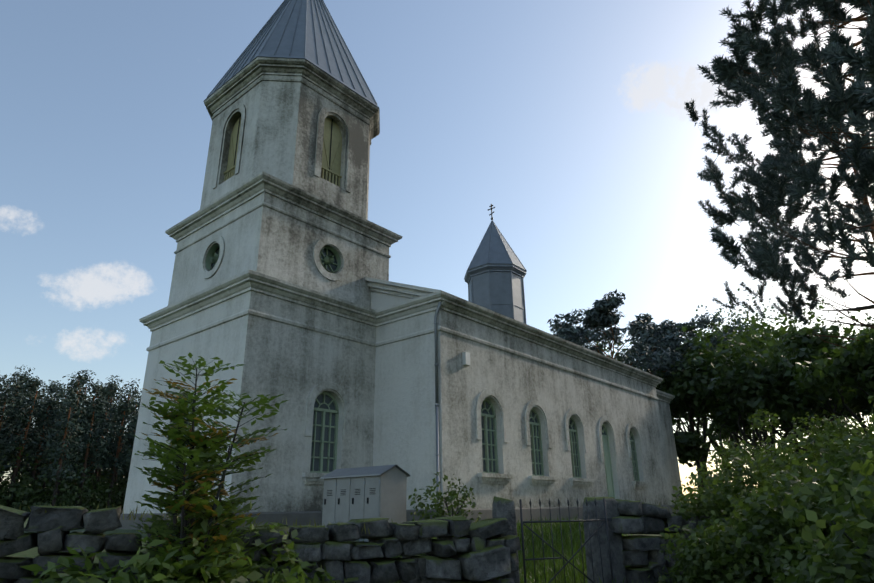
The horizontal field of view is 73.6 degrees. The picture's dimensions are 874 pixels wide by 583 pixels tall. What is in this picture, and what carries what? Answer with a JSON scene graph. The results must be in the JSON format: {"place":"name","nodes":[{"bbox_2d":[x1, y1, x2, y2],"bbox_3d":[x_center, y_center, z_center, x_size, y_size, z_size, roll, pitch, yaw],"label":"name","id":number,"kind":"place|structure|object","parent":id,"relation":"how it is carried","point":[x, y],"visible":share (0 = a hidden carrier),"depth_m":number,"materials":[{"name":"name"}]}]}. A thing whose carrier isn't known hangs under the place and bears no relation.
{"place":"outdoors","nodes":[
{"label":"outdoors","id":0,"kind":"place"},
{"bbox_2d":[8,505,691,582],"bbox_3d":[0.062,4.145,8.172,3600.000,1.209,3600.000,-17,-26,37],"label":"ground","id":1,"kind":"structure","parent":0,"point":[32,552],"depth_m":13.20,"materials":[{"name":"green plant"}]},
{"bbox_2d":[0,438,128,515],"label":"forest undergrowth","id":2,"kind":"object","parent":1,"relation":"on","point":[19,494],"visible":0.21,"depth_m":79.56,"materials":[{"name":"green plant"}]},
{"bbox_2d":[0,365,141,508],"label":"forest","id":3,"kind":"object","parent":1,"relation":"on","point":[16,423],"depth_m":85.17,"materials":[{"name":"green plant"}]},
{"bbox_2d":[20,352,335,582],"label":"conifer tree","id":4,"kind":"object","parent":1,"relation":"on","point":[141,566],"depth_m":6.40,"materials":[{"name":"green plant"}]},
{"bbox_2d":[142,377,277,564],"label":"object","id":5,"kind":"object","parent":4,"relation":"attached to","point":[222,537],"visible":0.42,"depth_m":6.54,"materials":[{"name":"green plant"}]},
{"bbox_2d":[19,503,708,582],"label":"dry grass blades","id":6,"kind":"object","parent":1,"relation":"on","point":[672,508],"visible":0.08,"depth_m":7.50,"materials":[{"name":"plant"}]},
{"bbox_2d":[320,465,409,541],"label":"mailboxes","id":7,"kind":"object","parent":1,"relation":"on","point":[349,494],"visible":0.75,"depth_m":12.54,"materials":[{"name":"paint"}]},
{"bbox_2d":[0,496,742,582],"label":"stone wall","id":8,"kind":"structure","parent":1,"relation":"on","point":[461,549],"depth_m":7.91,"materials":[{"name":"grey stone"}]},
{"bbox_2d":[117,0,683,529],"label":"church","id":9,"kind":"structure","parent":1,"relation":"on","point":[301,304],"depth_m":20.59,"materials":[{"name":"paint"}]},
{"bbox_2d":[434,204,494,510],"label":"church fittings","id":10,"kind":"object","parent":9,"relation":"attached to","point":[466,358],"visible":0.83,"depth_m":18.63,"materials":[{"name":"grey metal"}]},
{"bbox_2d":[408,472,481,520],"bbox_3d":[0.326,4.485,12.164,1.552,1.406,1.552,-17,-26,37],"label":"bush","id":11,"kind":"object","parent":1,"relation":"on","point":[453,494],"depth_m":12.04,"materials":[{"name":"green plant"}]},
{"bbox_2d":[519,498,613,582],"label":"iron gate","id":12,"kind":"structure","parent":1,"relation":"on","point":[605,520],"depth_m":9.02,"materials":[{"name":"black metal"}]},
{"bbox_2d":[646,396,873,582],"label":"bush","id":13,"kind":"object","parent":1,"relation":"on","point":[789,534],"depth_m":7.26,"materials":[{"name":"green plant"}]},
{"bbox_2d":[0,0,873,494],"label":"sky","id":14,"kind":"structure","parent":0,"point":[568,118],"materials":[{"name":"blue"}]},
{"bbox_2d":[248,514,681,582],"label":"grass","id":15,"kind":"structure","parent":0,"point":[557,546],"depth_m":12.40,"materials":[{"name":"green plant"}]},
{"bbox_2d":[547,289,757,496],"bbox_3d":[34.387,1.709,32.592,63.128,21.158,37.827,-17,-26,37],"label":"pine","id":16,"kind":"object","parent":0,"point":[646,330],"depth_m":45.45,"materials":[{"name":"green plant"}]},
{"bbox_2d":[589,288,873,486],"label":"trees","id":17,"kind":"object","parent":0,"point":[757,378],"depth_m":36.20,"materials":[{"name":"green plant"}]},
{"bbox_2d":[673,294,873,449],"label":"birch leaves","id":18,"kind":"object","parent":17,"relation":"on","point":[844,366],"visible":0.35,"depth_m":30.70,"materials":[{"name":"green plant"}]},
{"bbox_2d":[684,0,873,353],"bbox_3d":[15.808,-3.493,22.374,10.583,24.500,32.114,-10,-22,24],"label":"pine","id":19,"kind":"object","parent":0,"point":[838,52],"depth_m":16.10,"materials":[{"name":"green plant"}]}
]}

